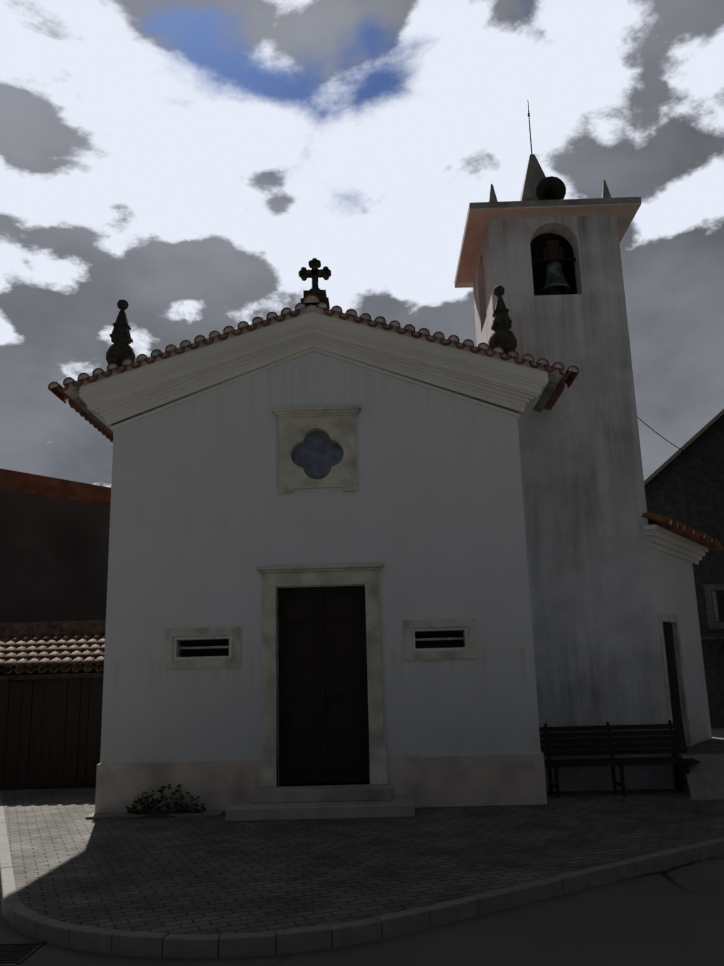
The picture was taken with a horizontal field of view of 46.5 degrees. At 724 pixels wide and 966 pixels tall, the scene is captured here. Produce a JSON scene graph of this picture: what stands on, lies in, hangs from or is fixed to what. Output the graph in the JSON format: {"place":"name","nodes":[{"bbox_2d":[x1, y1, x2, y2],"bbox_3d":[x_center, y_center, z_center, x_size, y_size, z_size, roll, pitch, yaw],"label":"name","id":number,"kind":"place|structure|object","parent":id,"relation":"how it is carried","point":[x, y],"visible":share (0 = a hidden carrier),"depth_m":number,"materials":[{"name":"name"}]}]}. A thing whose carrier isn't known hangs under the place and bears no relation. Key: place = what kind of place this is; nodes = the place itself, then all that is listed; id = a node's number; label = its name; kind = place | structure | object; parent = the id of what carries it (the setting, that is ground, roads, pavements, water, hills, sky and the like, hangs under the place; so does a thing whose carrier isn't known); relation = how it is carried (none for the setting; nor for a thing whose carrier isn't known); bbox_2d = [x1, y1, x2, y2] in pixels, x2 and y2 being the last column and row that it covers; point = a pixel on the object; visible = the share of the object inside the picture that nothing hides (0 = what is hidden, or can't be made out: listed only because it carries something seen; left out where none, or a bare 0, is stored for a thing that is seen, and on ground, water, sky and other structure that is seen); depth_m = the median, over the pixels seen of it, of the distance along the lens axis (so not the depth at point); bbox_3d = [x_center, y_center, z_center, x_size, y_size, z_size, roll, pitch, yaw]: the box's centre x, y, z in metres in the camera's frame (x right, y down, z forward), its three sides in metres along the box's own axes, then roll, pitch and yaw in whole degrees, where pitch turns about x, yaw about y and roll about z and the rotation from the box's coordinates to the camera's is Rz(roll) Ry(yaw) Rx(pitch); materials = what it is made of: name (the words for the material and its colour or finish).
{"place":"outdoors","nodes":[
{"label":"outdoors","id":0,"kind":"place"},
{"bbox_2d":[0,673,103,789],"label":"wooden gate","id":1,"kind":"structure","parent":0,"point":[50,730],"depth_m":14.49,"materials":[{"name":"brown wood"}]},
{"bbox_2d":[183,636,462,652],"bbox_3d":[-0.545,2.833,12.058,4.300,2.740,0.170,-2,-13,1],"label":"window grille","id":2,"kind":"object","parent":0,"point":[415,643],"depth_m":12.18,"materials":[{"name":"grey metal"}]},
{"bbox_2d":[0,807,723,965],"bbox_3d":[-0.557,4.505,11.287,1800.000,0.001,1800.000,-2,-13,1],"label":"road","id":3,"kind":"structure","parent":0,"point":[672,916],"depth_m":6.08,"materials":[{"name":"grey asphalt"}]},
{"bbox_2d":[0,941,46,963],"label":"drain grate","id":4,"kind":"object","parent":3,"relation":"on","point":[20,956],"visible":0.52,"depth_m":6.08,"materials":[{"name":"metal"}]},
{"bbox_2d":[0,790,723,957],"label":"kerb","id":5,"kind":"structure","parent":3,"relation":"on","point":[18,916],"depth_m":6.29,"materials":[{"name":"concrete"}]},
{"bbox_2d":[8,839,477,956],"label":"curb joints","id":6,"kind":"object","parent":5,"relation":"in","point":[275,935],"visible":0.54,"depth_m":5.89,"materials":[{"name":"concrete"}]},
{"bbox_2d":[0,0,723,486],"label":"sky","id":7,"kind":"structure","parent":0,"point":[183,162],"materials":[{"name":"white"}]},
{"bbox_2d":[1,788,723,933],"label":"pavement","id":8,"kind":"structure","parent":0,"point":[184,875],"depth_m":8.46,"materials":[{"name":"grey stone"}]},
{"bbox_2d":[0,620,105,675],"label":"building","id":9,"kind":"structure","parent":8,"relation":"on","point":[56,628],"depth_m":16.89,"materials":[{"name":"tile"}]},
{"bbox_2d":[0,633,104,686],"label":"shed roof","id":10,"kind":"structure","parent":9,"relation":"on","point":[30,654],"depth_m":15.42,"materials":[{"name":"orange tile"}]},
{"bbox_2d":[0,468,110,622],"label":"tall wall","id":11,"kind":"structure","parent":8,"relation":"on","point":[54,543],"depth_m":20.94,"materials":[{"name":"brown paint"}]},
{"bbox_2d":[85,810,224,818],"bbox_3d":[-2.733,4.395,11.170,1.780,0.035,0.295,-2,-13,1],"label":"base edging","id":12,"kind":"object","parent":8,"relation":"on","point":[124,815],"visible":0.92,"depth_m":11.04,"materials":[{"name":"stone"}]},
{"bbox_2d":[118,811,199,822],"bbox_3d":[-2.750,4.333,10.960,1.692,0.060,0.768,-2,-13,1],"label":"soil bed","id":13,"kind":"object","parent":8,"relation":"on","point":[157,814],"depth_m":11.06,"materials":[{"name":"green soil"}]},
{"bbox_2d":[126,783,205,814],"bbox_3d":[-2.606,4.225,11.237,1.094,0.437,0.412,-2,-13,1],"label":"weed plant","id":14,"kind":"object","parent":13,"relation":"on","point":[142,802],"visible":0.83,"depth_m":11.20,"materials":[{"name":"green plant"}]},
{"bbox_2d":[225,782,414,821],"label":"door steps","id":15,"kind":"structure","parent":8,"relation":"on","point":[316,802],"depth_m":10.80,"materials":[{"name":"beige stone"}]},
{"bbox_2d":[100,352,540,785],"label":"nave walls","id":16,"kind":"structure","parent":8,"relation":"on","point":[206,518],"depth_m":12.08,"materials":[{"name":"white paint"}]},
{"bbox_2d":[106,299,134,366],"bbox_3d":[-3.664,-2.153,12.834,0.427,1.386,0.427,-2,-13,1],"label":"pinnacle","id":17,"kind":"object","parent":16,"relation":"on","point":[119,350],"visible":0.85,"depth_m":12.72,"materials":[{"name":"stone"}]},
{"bbox_2d":[164,627,239,668],"bbox_3d":[-2.233,2.339,11.941,1.050,0.550,0.314,-2,-13,1],"label":"window","id":18,"kind":"structure","parent":16,"relation":"attached to","point":[171,663],"depth_m":11.83,"materials":[{"name":"stone"}]},
{"bbox_2d":[79,312,547,431],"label":"cornice","id":19,"kind":"structure","parent":16,"relation":"attached to","point":[142,392],"depth_m":12.48,"materials":[{"name":"white paint"}]},
{"bbox_2d":[48,294,578,441],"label":"tile roof","id":20,"kind":"structure","parent":16,"relation":"on","point":[558,378],"depth_m":12.46,"materials":[{"name":"brown tile"}]},
{"bbox_2d":[488,285,516,353],"bbox_3d":[2.112,-2.344,12.755,0.427,1.386,0.427,-2,-13,1],"label":"pinnacle","id":21,"kind":"object","parent":20,"relation":"on","point":[503,336],"visible":0.71,"depth_m":12.63,"materials":[{"name":"stone"}]},
{"bbox_2d":[298,258,330,308],"bbox_3d":[-0.717,-3.002,12.902,0.499,0.919,0.340,-2,-13,1],"label":"gable cross","id":22,"kind":"object","parent":16,"relation":"on","point":[315,273],"visible":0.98,"depth_m":12.90,"materials":[{"name":"stone"}]},
{"bbox_2d":[272,405,360,493],"bbox_3d":[-0.654,-0.479,12.398,1.320,1.265,0.250,-2,-13,1],"label":"quatrefoil window","id":23,"kind":"structure","parent":16,"relation":"attached to","point":[317,447],"depth_m":12.43,"materials":[{"name":"stone"}]},
{"bbox_2d":[256,563,387,787],"bbox_3d":[-0.556,2.639,11.703,1.800,2.987,0.232,-2,-13,1],"label":"door frame","id":24,"kind":"object","parent":16,"relation":"attached to","point":[273,577],"visible":0.94,"depth_m":11.73,"materials":[{"name":"beige stone"}]},
{"bbox_2d":[278,586,368,783],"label":"door leaves","id":25,"kind":"object","parent":24,"relation":"in","point":[322,644],"visible":0.96,"depth_m":11.84,"materials":[{"name":"brown wood"}]},
{"bbox_2d":[278,606,368,762],"bbox_3d":[-0.549,2.804,11.839,1.260,2.120,0.070,-2,-13,1],"label":"door hardware","id":26,"kind":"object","parent":25,"relation":"attached to","point":[328,699],"depth_m":11.82,"materials":[{"name":"black metal"}]},
{"bbox_2d":[403,618,477,659],"bbox_3d":[1.095,2.210,11.899,1.010,0.550,0.314,-2,-13,1],"label":"window","id":27,"kind":"structure","parent":16,"relation":"attached to","point":[410,625],"depth_m":11.79,"materials":[{"name":"stone"}]},
{"bbox_2d":[95,752,546,812],"bbox_3d":[-0.460,5.218,16.489,6.090,0.660,10.535,-2,-13,1],"label":"wall base","id":28,"kind":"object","parent":8,"relation":"on","point":[472,780],"depth_m":11.36,"materials":[{"name":"beige stone"}]},
{"bbox_2d":[473,215,674,791],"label":"tower walls","id":29,"kind":"structure","parent":8,"relation":"on","point":[596,643],"depth_m":13.39,"materials":[{"name":"white paint"}]},
{"bbox_2d":[454,154,641,287],"bbox_3d":[3.260,-5.273,15.821,2.880,1.970,2.960,-2,-13,1],"label":"tower cap","id":30,"kind":"object","parent":29,"relation":"on","point":[529,204],"visible":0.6,"depth_m":14.41,"materials":[{"name":"white paint"}]},
{"bbox_2d":[527,100,531,153],"bbox_3d":[3.219,-6.794,16.165,0.043,1.250,0.043,-2,-13,1],"label":"lightning rod","id":31,"kind":"object","parent":30,"relation":"attached to","point":[528,113],"visible":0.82,"depth_m":16.17,"materials":[{"name":"grey metal"}]},
{"bbox_2d":[536,176,565,199],"bbox_3d":[3.462,-4.981,15.127,0.504,0.806,0.717,-7,-14,24],"label":"loudspeaker","id":32,"kind":"object","parent":30,"relation":"on","point":[551,188],"visible":0.73,"depth_m":14.98,"materials":[{"name":"black metal"}]},
{"bbox_2d":[531,240,575,294],"bbox_3d":[3.291,-3.727,14.509,0.829,0.925,0.486,5,-14,-26],"label":"bell","id":33,"kind":"object","parent":29,"relation":"in","point":[553,259],"visible":0.98,"depth_m":14.48,"materials":[{"name":"grey metal"}]},
{"bbox_2d":[637,417,723,464],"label":"overhead cable","id":34,"kind":"object","parent":29,"relation":"attached to","point":[674,445],"visible":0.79,"depth_m":16.09,"materials":[{"name":"metal"}]},
{"bbox_2d":[539,720,699,797],"bbox_3d":[3.662,3.968,12.166,2.200,0.977,0.614,-2,-13,1],"label":"bench","id":35,"kind":"object","parent":8,"relation":"on","point":[613,762],"visible":0.85,"depth_m":12.39,"materials":[{"name":"brown wood"}]},
{"bbox_2d":[648,524,711,747],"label":"annex wall","id":36,"kind":"structure","parent":8,"relation":"on","point":[675,591],"depth_m":14.25,"materials":[{"name":"white paint"}]},
{"bbox_2d":[643,524,707,564],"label":"cornice","id":37,"kind":"structure","parent":36,"relation":"attached to","point":[664,540],"depth_m":14.20,"materials":[{"name":"white paint"}]},
{"bbox_2d":[641,512,723,551],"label":"annex eave tiles","id":38,"kind":"object","parent":37,"relation":"on","point":[684,530],"visible":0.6,"depth_m":13.73,"materials":[{"name":"red tile"}]},
{"bbox_2d":[657,612,694,747],"bbox_3d":[4.973,3.129,13.394,0.100,2.086,1.160,-10,-15,33],"label":"door frame","id":39,"kind":"object","parent":36,"relation":"in","point":[687,719],"visible":0.79,"depth_m":13.55,"materials":[{"name":"beige stone"}]},
{"bbox_2d":[644,409,723,727],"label":"old house","id":40,"kind":"structure","parent":8,"relation":"on","point":[681,486],"depth_m":18.19,"materials":[{"name":"stone"}]},
{"bbox_2d":[700,633,723,653],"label":"house canopy","id":41,"kind":"object","parent":40,"relation":"attached to","point":[704,636],"visible":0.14,"depth_m":16.93,"materials":[{"name":"metal"}]},
{"bbox_2d":[704,584,723,628],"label":"house window","id":42,"kind":"structure","parent":40,"relation":"attached to","point":[714,596],"depth_m":17.69,"materials":[{"name":"stone"}]},
{"bbox_2d":[682,754,723,799],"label":"wall","id":43,"kind":"structure","parent":8,"relation":"on","point":[704,780],"depth_m":11.75,"materials":[{"name":"concrete"}]},
{"bbox_2d":[672,728,723,790],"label":"terrace","id":44,"kind":"structure","parent":0,"point":[714,744],"depth_m":13.05,"materials":[{"name":"concrete"}]}
]}

